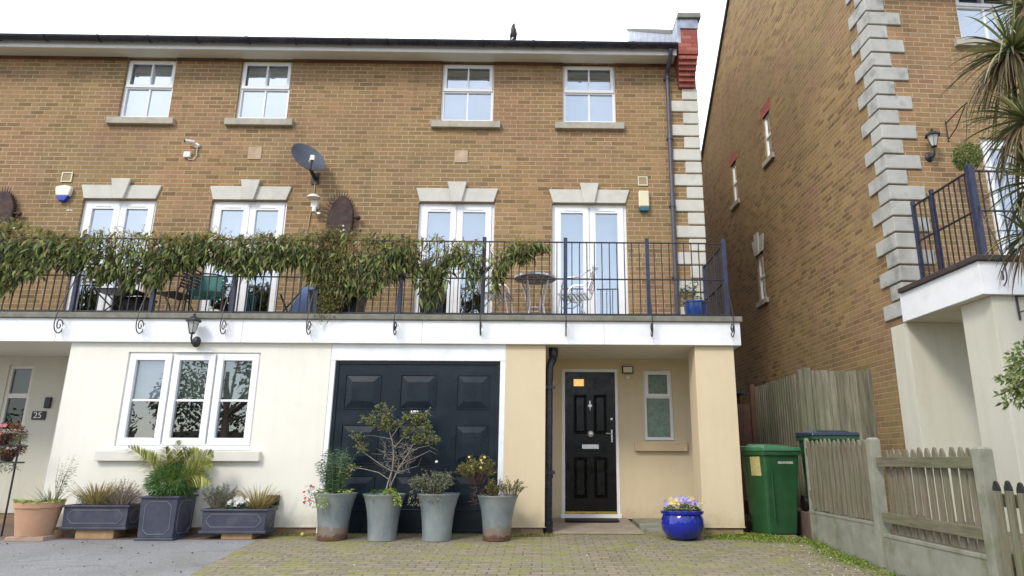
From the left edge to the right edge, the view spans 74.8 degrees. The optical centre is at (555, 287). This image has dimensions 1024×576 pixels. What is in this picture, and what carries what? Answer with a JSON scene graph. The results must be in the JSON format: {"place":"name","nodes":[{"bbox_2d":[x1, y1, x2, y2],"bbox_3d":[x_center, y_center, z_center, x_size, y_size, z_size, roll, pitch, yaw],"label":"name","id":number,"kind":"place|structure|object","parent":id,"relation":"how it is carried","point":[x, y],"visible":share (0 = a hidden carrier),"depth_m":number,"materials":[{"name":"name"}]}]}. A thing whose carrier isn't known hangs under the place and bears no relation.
{"place":"outdoors","nodes":[
{"label":"outdoors","id":0,"kind":"place"},
{"bbox_2d":[0,540,255,575],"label":"tarmac","id":1,"kind":"structure","parent":0,"point":[167,558],"depth_m":6.81,"materials":[{"name":"grey asphalt"}]},
{"bbox_2d":[0,541,252,572],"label":"dead leaves","id":2,"kind":"object","parent":1,"relation":"on","point":[112,548],"visible":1,"depth_m":6.93,"materials":[{"name":"brown plant"}]},
{"bbox_2d":[126,440,213,540],"bbox_3d":[-4.666,2.440,8.129,1.164,1.156,0.674,0,-14,-1],"label":"square planter","id":3,"kind":"object","parent":1,"relation":"on","point":[166,512],"visible":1,"depth_m":8.03,"materials":[{"name":"metal"}]},
{"bbox_2d":[0,524,264,539],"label":"path","id":4,"kind":"structure","parent":0,"point":[8,531],"depth_m":8.08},
{"bbox_2d":[0,422,28,536],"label":"plant stand","id":5,"kind":"object","parent":4,"relation":"on","point":[10,440],"visible":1,"depth_m":8.28,"materials":[{"name":"black metal"}]},
{"bbox_2d":[4,534,63,541],"bbox_3d":[-6.138,2.946,7.881,0.456,0.054,0.348,0,-14,-1],"label":"paving stone","id":6,"kind":"object","parent":4,"relation":"on","point":[31,539],"visible":0.77,"depth_m":7.73,"materials":[{"name":"beige stone"}]},
{"bbox_2d":[13,454,82,536],"bbox_3d":[-6.090,2.463,8.028,0.739,0.953,0.592,0,-14,-1],"label":"terracotta pot","id":7,"kind":"object","parent":6,"relation":"on","point":[35,517],"visible":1,"depth_m":7.82,"materials":[{"name":"ceramic"}]},
{"bbox_2d":[75,530,125,538],"bbox_3d":[-5.479,2.957,8.060,0.451,0.108,0.240,0,-14,-1],"label":"timber block","id":8,"kind":"object","parent":4,"relation":"on","point":[96,534],"depth_m":7.95,"materials":[{"name":"beige wood"}]},
{"bbox_2d":[58,478,145,529],"bbox_3d":[-5.424,2.606,8.148,1.127,0.614,0.856,0,-14,-1],"label":"trough planter","id":9,"kind":"object","parent":8,"relation":"on","point":[101,509],"visible":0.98,"depth_m":7.98,"materials":[{"name":"metal"}]},
{"bbox_2d":[221,534,259,538],"bbox_3d":[-3.791,2.984,8.064,0.365,0.069,0.240,0,-14,-1],"label":"timber block","id":10,"kind":"object","parent":4,"relation":"on","point":[238,536],"depth_m":7.95,"materials":[{"name":"beige wood"}]},
{"bbox_2d":[198,481,287,533],"bbox_3d":[-3.747,2.671,8.175,1.062,0.591,0.776,-5,-15,19],"label":"trough planter","id":11,"kind":"object","parent":10,"relation":"on","point":[251,515],"visible":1,"depth_m":7.99,"materials":[{"name":"metal"}]},
{"bbox_2d":[208,306,219,310],"bbox_3d":[-4.702,0.326,9.229,0.192,0.155,0.110,0,-14,-1],"label":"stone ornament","id":12,"kind":"object","parent":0,"point":[210,308],"visible":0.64,"depth_m":9.21,"materials":[{"name":"white stone"}]},
{"bbox_2d":[0,0,726,149],"label":"sky","id":13,"kind":"structure","parent":0,"point":[560,20],"materials":[{"name":"white"}]},
{"bbox_2d":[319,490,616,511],"bbox_3d":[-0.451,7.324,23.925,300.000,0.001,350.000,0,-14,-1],"label":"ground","id":14,"kind":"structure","parent":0,"point":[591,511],"depth_m":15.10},
{"bbox_2d":[189,519,891,575],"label":"driveway","id":15,"kind":"structure","parent":0,"point":[453,558],"depth_m":6.83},
{"bbox_2d":[0,33,374,533],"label":"terraced house","id":16,"kind":"structure","parent":15,"relation":"on","point":[111,122],"depth_m":10.73,"materials":[{"name":"brick"}]},
{"bbox_2d":[0,186,21,234],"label":"wall ornament","id":17,"kind":"object","parent":16,"relation":"attached to","point":[8,207],"depth_m":10.59,"materials":[{"name":"metal"}]},
{"bbox_2d":[0,365,34,438],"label":"window","id":18,"kind":"structure","parent":16,"relation":"in","point":[17,392],"depth_m":10.10,"materials":[{"name":"beige paint"}]},
{"bbox_2d":[31,411,46,419],"bbox_3d":[-7.644,1.887,9.893,0.200,0.124,0.024,0,-14,-1],"label":"house number","id":19,"kind":"object","parent":16,"relation":"attached to","point":[38,415],"visible":1,"depth_m":9.89,"materials":[{"name":"black plastic"}]},
{"bbox_2d":[43,397,51,407],"bbox_3d":[-7.539,1.705,9.935,0.090,0.160,0.038,0,-14,-1],"label":"doorbell","id":20,"kind":"object","parent":16,"relation":"attached to","point":[47,402],"visible":1,"depth_m":9.92,"materials":[{"name":"black plastic"}]},
{"bbox_2d":[55,185,72,201],"bbox_3d":[-7.899,-1.520,10.743,0.250,0.270,0.073,0,-14,-1],"label":"alarm box","id":21,"kind":"object","parent":16,"relation":"attached to","point":[63,193],"visible":1,"depth_m":10.72,"materials":[{"name":"white plastic"}]},
{"bbox_2d":[60,172,72,181],"bbox_3d":[-7.918,-1.799,10.843,0.170,0.170,0.019,0,-14,-1],"label":"wall vent","id":22,"kind":"object","parent":16,"relation":"attached to","point":[66,176],"depth_m":10.84,"materials":[{"name":"beige plastic"}]},
{"bbox_2d":[65,200,156,309],"bbox_3d":[-7.014,-0.374,10.581,1.180,2.135,0.090,0,-14,-1],"label":"french door","id":23,"kind":"structure","parent":16,"relation":"in","point":[132,216],"depth_m":10.73,"materials":[{"name":"white plastic"}]},
{"bbox_2d":[90,288,148,309],"bbox_3d":[-6.270,0.268,9.576,0.600,0.457,0.400,0,-14,-1],"label":"folding table","id":24,"kind":"object","parent":16,"relation":"on","point":[110,293],"visible":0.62,"depth_m":9.62,"materials":[{"name":"black plastic"}]},
{"bbox_2d":[122,296,157,310],"bbox_3d":[-6.197,0.365,9.930,0.360,0.430,0.310,0,-14,-1],"label":"storage crate","id":25,"kind":"object","parent":16,"relation":"on","point":[132,300],"visible":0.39,"depth_m":9.83,"materials":[{"name":"black plastic"}]},
{"bbox_2d":[105,60,176,125],"bbox_3d":[-6.874,-3.303,11.285,1.100,1.250,0.195,0,-14,-1],"label":"window","id":26,"kind":"structure","parent":16,"relation":"in","point":[148,90],"depth_m":11.33,"materials":[{"name":"white plastic"}]},
{"bbox_2d":[0,233,313,333],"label":"balcony railing","id":27,"kind":"object","parent":16,"relation":"attached to","point":[232,293],"visible":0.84,"depth_m":9.11,"materials":[{"name":"black metal"}]},
{"bbox_2d":[0,209,486,312],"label":"climbing plant","id":28,"kind":"object","parent":27,"relation":"attached to","point":[42,252],"visible":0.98,"depth_m":9.16,"materials":[{"name":"green plant"}]},
{"bbox_2d":[94,351,260,460],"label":"window","id":29,"kind":"structure","parent":16,"relation":"in","point":[199,400],"depth_m":8.87,"materials":[{"name":"white plastic"}]},
{"bbox_2d":[156,270,203,310],"bbox_3d":[-5.518,0.133,9.775,0.534,0.817,0.501,-4,-15,16],"label":"garden chair","id":30,"kind":"object","parent":16,"relation":"on","point":[172,294],"visible":0.43,"depth_m":9.75,"materials":[{"name":"brown metal"}]},
{"bbox_2d":[183,139,199,159],"bbox_3d":[-5.973,-2.272,10.917,0.225,0.318,0.185,0,-14,-1],"label":"security camera","id":31,"kind":"object","parent":16,"relation":"attached to","point":[186,154],"visible":1,"depth_m":10.94,"materials":[{"name":"white plastic"}]},
{"bbox_2d":[186,313,201,346],"bbox_3d":[-4.751,0.544,8.781,0.212,0.440,0.232,0,-14,-1],"label":"wall lantern","id":32,"kind":"object","parent":16,"relation":"attached to","point":[194,321],"depth_m":8.74,"materials":[{"name":"black metal"}]},
{"bbox_2d":[183,273,227,310],"bbox_3d":[-5.060,0.116,9.704,0.501,0.817,0.534,6,-16,-21],"label":"garden chair","id":33,"kind":"object","parent":16,"relation":"on","point":[204,293],"visible":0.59,"depth_m":9.65,"materials":[{"name":"green fabric"}]},
{"bbox_2d":[192,277,222,299],"bbox_3d":[-5.151,0.002,9.888,0.420,0.360,0.010,0,-14,-1],"label":"panel","id":34,"kind":"object","parent":33,"relation":"on","point":[212,285],"visible":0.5,"depth_m":9.89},
{"bbox_2d":[199,202,286,310],"bbox_3d":[-4.940,-0.359,10.615,1.210,2.135,0.090,0,-14,-1],"label":"french door","id":35,"kind":"structure","parent":16,"relation":"in","point":[236,217],"depth_m":10.75,"materials":[{"name":"white plastic"}]},
{"bbox_2d":[247,147,261,158],"bbox_3d":[-4.947,-2.221,11.012,0.220,0.220,0.011,0,-14,-1],"label":"wall vent","id":36,"kind":"object","parent":16,"relation":"attached to","point":[254,152],"depth_m":11.01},
{"bbox_2d":[224,62,293,126],"bbox_3d":[-4.925,-3.289,11.318,1.120,1.250,0.195,0,-14,-1],"label":"window","id":37,"kind":"structure","parent":16,"relation":"in","point":[265,86],"depth_m":11.36,"materials":[{"name":"white plastic"}]},
{"bbox_2d":[267,495,279,506],"bbox_3d":[-3.548,2.682,8.393,0.150,0.160,0.078,0,-14,-1],"label":"outdoor socket","id":38,"kind":"object","parent":16,"relation":"attached to","point":[276,502],"visible":0.36,"depth_m":8.37,"materials":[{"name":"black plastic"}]},
{"bbox_2d":[280,283,313,311],"bbox_3d":[-3.727,0.211,9.803,0.615,0.694,0.402,0,-14,-1],"label":"folding lounger","id":39,"kind":"object","parent":16,"relation":"on","point":[303,299],"visible":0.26,"depth_m":9.77,"materials":[{"name":"blue fabric"}]},
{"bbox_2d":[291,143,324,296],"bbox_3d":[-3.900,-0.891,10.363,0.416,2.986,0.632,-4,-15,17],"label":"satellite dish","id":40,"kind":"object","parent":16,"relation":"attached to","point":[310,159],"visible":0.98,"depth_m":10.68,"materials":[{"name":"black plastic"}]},
{"bbox_2d":[306,194,321,216],"bbox_3d":[-3.853,-1.323,10.678,0.230,0.340,0.246,0,-14,-1],"label":"security light","id":41,"kind":"object","parent":16,"relation":"attached to","point":[314,198],"visible":1,"depth_m":10.67,"materials":[{"name":"white plastic"}]},
{"bbox_2d":[323,192,360,238],"bbox_3d":[-3.412,-1.174,10.699,0.605,0.805,0.090,0,-14,-1],"label":"wall ornament","id":42,"kind":"object","parent":16,"relation":"attached to","point":[341,212],"depth_m":10.65,"materials":[{"name":"metal"}]},
{"bbox_2d":[303,447,357,540],"bbox_3d":[-2.679,2.466,8.069,0.528,1.078,0.579,-8,-17,30],"label":"metal planter","id":43,"kind":"object","parent":15,"relation":"on","point":[334,500],"visible":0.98,"depth_m":7.93,"materials":[{"name":"metal"}]},
{"bbox_2d":[338,402,441,541],"bbox_3d":[-2.003,2.207,8.137,1.234,1.618,0.514,0,-14,-1],"label":"metal planter","id":44,"kind":"object","parent":15,"relation":"on","point":[383,510],"visible":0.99,"depth_m":8.11,"materials":[{"name":"metal"}]},
{"bbox_2d":[407,460,459,541],"bbox_3d":[-1.463,2.540,8.023,0.627,0.921,0.594,0,-14,-1],"label":"metal planter","id":45,"kind":"object","parent":15,"relation":"on","point":[438,506],"visible":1,"depth_m":7.87,"materials":[{"name":"metal"}]},
{"bbox_2d":[454,454,527,541],"bbox_3d":[-0.793,2.518,8.082,0.933,0.998,0.568,0,-14,-1],"label":"metal planter","id":46,"kind":"object","parent":15,"relation":"on","point":[497,509],"visible":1,"depth_m":7.94,"materials":[{"name":"metal"}]},
{"bbox_2d":[181,533,813,575],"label":"weeds","id":47,"kind":"object","parent":15,"relation":"on","point":[512,534],"visible":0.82,"depth_m":8.24,"materials":[{"name":"green plant"}]},
{"bbox_2d":[316,12,745,534],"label":"terraced house","id":48,"kind":"structure","parent":15,"relation":"on","point":[570,141],"depth_m":10.49,"materials":[{"name":"brick"}]},
{"bbox_2d":[309,289,367,313],"bbox_3d":[-3.080,0.264,9.481,0.698,0.420,0.478,0,-14,-1],"label":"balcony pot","id":49,"kind":"object","parent":48,"relation":"on","point":[353,304],"visible":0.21,"depth_m":9.27,"materials":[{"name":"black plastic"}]},
{"bbox_2d":[328,361,499,532],"bbox_3d":[-1.829,2.034,8.683,2.188,2.173,0.055,0,-14,-1],"label":"garage door","id":50,"kind":"structure","parent":48,"relation":"in","point":[463,398],"depth_m":8.74,"materials":[{"name":"metal"}]},
{"bbox_2d":[418,257,448,312],"bbox_3d":[-1.790,0.007,9.674,0.509,1.021,0.610,0,-14,-1],"label":"plant","id":51,"kind":"object","parent":48,"relation":"on","point":[432,307],"visible":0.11,"depth_m":9.52,"materials":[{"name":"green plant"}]},
{"bbox_2d":[413,204,494,312],"bbox_3d":[-1.600,-0.338,10.656,1.230,2.135,0.120,0,-14,-1],"label":"french door","id":52,"kind":"structure","parent":48,"relation":"in","point":[471,222],"depth_m":10.80,"materials":[{"name":"white plastic"}]},
{"bbox_2d":[454,150,467,162],"bbox_3d":[-1.553,-2.177,11.063,0.220,0.220,0.011,0,-14,-1],"label":"wall vent","id":53,"kind":"object","parent":48,"relation":"attached to","point":[461,156],"depth_m":11.06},
{"bbox_2d":[431,64,500,128],"bbox_3d":[-1.490,-3.264,11.375,1.150,1.250,0.195,0,-14,-1],"label":"window","id":54,"kind":"structure","parent":48,"relation":"in","point":[467,98],"depth_m":11.42,"materials":[{"name":"white plastic"}]},
{"bbox_2d":[476,272,513,312],"bbox_3d":[-0.877,0.143,9.762,0.534,0.817,0.501,-2,-15,7],"label":"garden chair","id":55,"kind":"object","parent":48,"relation":"on","point":[492,296],"visible":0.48,"depth_m":9.76,"materials":[{"name":"metal"}]},
{"bbox_2d":[510,21,516,39],"bbox_3d":[-0.701,-4.318,11.272,0.130,0.376,0.110,0,-14,-1],"label":"bird","id":56,"kind":"object","parent":48,"relation":"on","point":[513,34],"visible":0.9,"depth_m":11.24},
{"bbox_2d":[306,236,734,336],"bbox_3d":[-0.351,0.107,9.698,5.912,1.441,1.496,0,-14,-1],"label":"balcony railing","id":57,"kind":"object","parent":48,"relation":"attached to","point":[706,279],"visible":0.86,"depth_m":9.26,"materials":[{"name":"black metal"}]},
{"bbox_2d":[297,225,361,324],"bbox_3d":[-3.103,-0.175,9.156,0.873,1.436,0.258,0,-14,-1],"label":"climbing plant","id":58,"kind":"object","parent":57,"relation":"attached to","point":[334,305],"visible":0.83,"depth_m":9.13,"materials":[{"name":"green plant"}]},
{"bbox_2d":[479,234,552,297],"bbox_3d":[-0.541,-0.331,9.269,1.015,0.973,0.466,0,-14,-1],"label":"climbing plant","id":59,"kind":"object","parent":57,"relation":"attached to","point":[531,250],"visible":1,"depth_m":9.26,"materials":[{"name":"green plant"}]},
{"bbox_2d":[514,272,555,312],"bbox_3d":[-0.296,0.197,9.808,0.624,0.724,0.624,0,-14,-1],"label":"bistro table","id":60,"kind":"object","parent":48,"relation":"on","point":[531,275],"visible":0.69,"depth_m":9.76,"materials":[{"name":"metal"}]},
{"bbox_2d":[543,348,557,531],"bbox_3d":[-0.072,1.977,8.896,0.220,2.380,0.215,0,-14,-1],"label":"soil pipe","id":61,"kind":"object","parent":48,"relation":"attached to","point":[550,387],"visible":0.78,"depth_m":8.81,"materials":[{"name":"black plastic"}]},
{"bbox_2d":[557,269,593,313],"bbox_3d":[0.305,0.151,9.777,0.534,0.817,0.501,-3,-15,11],"label":"garden chair","id":62,"kind":"object","parent":48,"relation":"on","point":[591,275],"visible":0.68,"depth_m":9.70,"materials":[{"name":"metal"}]},
{"bbox_2d":[555,66,624,130],"bbox_3d":[0.580,-3.249,11.409,1.162,1.250,0.195,0,-14,-1],"label":"window","id":63,"kind":"structure","parent":48,"relation":"in","point":[588,91],"depth_m":11.46,"materials":[{"name":"white plastic"}]},
{"bbox_2d":[551,205,628,313],"bbox_3d":[0.547,-0.254,10.958,1.255,2.175,0.670,0,-14,-1],"label":"french door","id":64,"kind":"structure","parent":48,"relation":"in","point":[576,223],"depth_m":10.76,"materials":[{"name":"white plastic"}]},
{"bbox_2d":[561,369,621,517],"bbox_3d":[0.527,2.300,9.988,0.890,2.175,0.130,0,-14,-1],"label":"front door","id":65,"kind":"structure","parent":48,"relation":"in","point":[590,423],"depth_m":9.97,"materials":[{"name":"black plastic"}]},
{"bbox_2d":[622,366,632,379],"bbox_3d":[1.107,1.293,10.191,0.170,0.200,0.058,0,-14,-1],"label":"porch light","id":66,"kind":"object","parent":48,"relation":"attached to","point":[627,369],"visible":1,"depth_m":10.18,"materials":[{"name":"beige plastic"}]},
{"bbox_2d":[638,176,647,185],"bbox_3d":[1.443,-1.760,11.006,0.160,0.160,0.019,0,-14,-1],"label":"wall vent","id":67,"kind":"object","parent":48,"relation":"attached to","point":[642,180],"depth_m":11.00,"materials":[{"name":"beige plastic"}]},
{"bbox_2d":[638,191,648,211],"bbox_3d":[1.445,-1.414,10.886,0.170,0.350,0.078,0,-14,-1],"label":"alarm box","id":68,"kind":"object","parent":48,"relation":"attached to","point":[643,199],"visible":1,"depth_m":10.85,"materials":[{"name":"beige plastic"}]},
{"bbox_2d":[635,370,687,450],"bbox_3d":[1.574,1.844,10.100,0.780,1.210,0.160,0,-14,-1],"label":"window","id":69,"kind":"structure","parent":48,"relation":"in","point":[657,384],"depth_m":10.13,"materials":[{"name":"white plastic"}]},
{"bbox_2d":[679,281,707,313],"bbox_3d":[1.929,0.189,9.437,0.415,0.573,0.430,0,-14,-1],"label":"glazed pot","id":70,"kind":"object","parent":48,"relation":"on","point":[697,306],"visible":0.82,"depth_m":9.31,"materials":[{"name":"blue ceramic"}]},
{"bbox_2d":[736,389,744,403],"bbox_3d":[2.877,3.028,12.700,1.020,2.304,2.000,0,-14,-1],"label":"wall light","id":71,"kind":"object","parent":48,"relation":"attached to","point":[739,393],"visible":0.11,"depth_m":12.02,"materials":[{"name":"metal"}]},
{"bbox_2d":[737,385,757,514],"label":"garden gate","id":72,"kind":"structure","parent":48,"relation":"attached to","point":[747,424],"depth_m":11.32,"materials":[{"name":"brown wood"}]},
{"bbox_2d":[551,518,644,533],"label":"porch slab","id":73,"kind":"structure","parent":15,"relation":"on","point":[621,526],"depth_m":8.89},
{"bbox_2d":[565,518,619,521],"bbox_3d":[0.515,3.266,9.418,0.750,0.019,0.350,0,-14,-1],"label":"doormat","id":74,"kind":"object","parent":73,"relation":"on","point":[592,520],"visible":1,"depth_m":9.26,"materials":[{"name":"black rubber"}]},
{"bbox_2d":[632,518,662,531],"bbox_3d":[1.483,3.288,9.203,0.720,0.145,0.970,0,-14,-1],"label":"porch step","id":75,"kind":"object","parent":15,"relation":"on","point":[648,524],"visible":0.27,"depth_m":9.01,"materials":[{"name":"stone"}]},
{"bbox_2d":[660,495,704,540],"bbox_3d":[1.550,2.786,8.141,0.524,0.513,0.524,0,-14,-1],"label":"glazed pot","id":76,"kind":"object","parent":15,"relation":"on","point":[685,524],"visible":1,"depth_m":7.96,"materials":[{"name":"blue ceramic"}]},
{"bbox_2d":[699,531,811,544],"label":"weeds","id":77,"kind":"object","parent":15,"relation":"on","point":[760,537],"visible":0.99,"depth_m":8.11,"materials":[{"name":"green plant"}]},
{"bbox_2d":[740,444,800,534],"bbox_3d":[2.823,2.620,8.766,0.555,1.127,0.693,4,-15,-14],"label":"wheelie bin","id":78,"kind":"object","parent":15,"relation":"on","point":[771,475],"visible":0.89,"depth_m":8.54,"materials":[{"name":"green plastic"}]},
{"bbox_2d":[774,535,905,575],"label":"weeds","id":79,"kind":"object","parent":15,"relation":"on","point":[841,557],"visible":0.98,"depth_m":6.86,"materials":[{"name":"green plant"}]},
{"bbox_2d":[745,501,924,539],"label":"side path","id":80,"kind":"structure","parent":0,"point":[803,524],"depth_m":8.55,"materials":[{"name":"grey concrete"}]},
{"bbox_2d":[754,370,809,509],"bbox_3d":[3.437,2.503,10.253,0.090,2.200,2.310,0,-14,-1],"label":"board fence","id":81,"kind":"object","parent":80,"relation":"on","point":[780,408],"visible":0.33,"depth_m":10.03,"materials":[{"name":"wood"}]},
{"bbox_2d":[795,430,859,513],"bbox_3d":[3.526,2.351,8.612,0.597,1.034,0.745,0,-14,2],"label":"wheelie bin","id":82,"kind":"object","parent":80,"relation":"on","point":[818,435],"visible":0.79,"depth_m":8.39,"materials":[{"name":"green plastic"}]},
{"bbox_2d":[802,368,878,508],"bbox_3d":[3.978,2.210,9.151,1.004,2.220,0.093,1,-15,-3],"label":"board fence","id":83,"kind":"object","parent":80,"relation":"on","point":[840,400],"visible":0.41,"depth_m":9.29,"materials":[{"name":"brown wood"}]},
{"bbox_2d":[804,438,1023,575],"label":"picket fence","id":84,"kind":"object","parent":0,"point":[875,541],"visible":0.96,"depth_m":5.87,"materials":[{"name":"wood"}]},
{"bbox_2d":[889,522,1023,575],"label":"garden ground","id":85,"kind":"structure","parent":0,"point":[978,551],"depth_m":5.98,"materials":[{"name":"grey concrete"}]},
{"bbox_2d":[701,0,1023,533],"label":"gabled house","id":86,"kind":"structure","parent":85,"relation":"on","point":[820,173],"depth_m":9.74,"materials":[{"name":"brick"}]},
{"bbox_2d":[729,149,739,210],"bbox_3d":[4.188,-2.495,15.484,0.175,1.320,0.550,1,-15,-3],"label":"window","id":87,"kind":"structure","parent":86,"relation":"in","point":[733,157],"depth_m":15.54,"materials":[{"name":"white plastic"}]},
{"bbox_2d":[752,232,768,308],"bbox_3d":[4.249,-0.382,13.706,0.185,1.520,0.640,1,-15,-3],"label":"window","id":88,"kind":"structure","parent":86,"relation":"in","point":[758,243],"depth_m":13.73,"materials":[{"name":"white plastic"}]},
{"bbox_2d":[760,97,774,168],"bbox_3d":[4.317,-3.123,13.492,0.175,1.300,0.550,1,-15,-3],"label":"window","id":89,"kind":"structure","parent":86,"relation":"in","point":[770,155],"depth_m":13.54,"materials":[{"name":"white plastic"}]},
{"bbox_2d":[925,128,939,161],"bbox_3d":[5.129,-1.961,9.083,0.212,0.440,0.232,1,-15,-3],"label":"wall lantern","id":90,"kind":"object","parent":86,"relation":"attached to","point":[931,136],"depth_m":9.04,"materials":[{"name":"black metal"}]},
{"bbox_2d":[945,102,967,141],"bbox_3d":[5.473,-2.254,9.081,0.031,0.378,0.421,3,-15,-10],"label":"basket bracket","id":91,"kind":"object","parent":86,"relation":"attached to","point":[948,137],"visible":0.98,"depth_m":9.14,"materials":[{"name":"black metal"}]},
{"bbox_2d":[949,114,984,171],"bbox_3d":[5.431,-1.996,8.867,0.398,0.969,0.398,1,-15,-3],"label":"topiary ball","id":92,"kind":"object","parent":91,"relation":"hanging from","point":[963,162],"visible":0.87,"depth_m":8.77,"materials":[{"name":"green plant"}]},
{"bbox_2d":[910,164,1023,285],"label":"balcony railing","id":93,"kind":"object","parent":86,"relation":"attached to","point":[977,211],"visible":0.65,"depth_m":7.81,"materials":[{"name":"black metal"}]},
{"bbox_2d":[953,0,1012,47],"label":"window","id":94,"kind":"structure","parent":86,"relation":"in","point":[964,8],"depth_m":9.87,"materials":[{"name":"white plastic"}]},
{"bbox_2d":[980,139,1023,254],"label":"french door","id":95,"kind":"structure","parent":86,"relation":"in","point":[1003,182],"depth_m":9.15,"materials":[{"name":"white plastic"}]},
{"bbox_2d":[1015,295,1023,319],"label":"basket bracket","id":96,"kind":"object","parent":86,"relation":"attached to","point":[1018,308],"visible":1,"depth_m":7.12,"materials":[{"name":"black metal"}]},
{"bbox_2d":[937,0,1023,295],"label":"cordyline","id":97,"kind":"object","parent":85,"relation":"on","point":[1007,67],"visible":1,"depth_m":6.01,"materials":[{"name":"green plant"}]},
{"bbox_2d":[991,339,1023,410],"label":"garden shrub","id":98,"kind":"object","parent":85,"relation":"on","point":[1016,378],"visible":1,"depth_m":4.34,"materials":[{"name":"green plant"}]}
]}

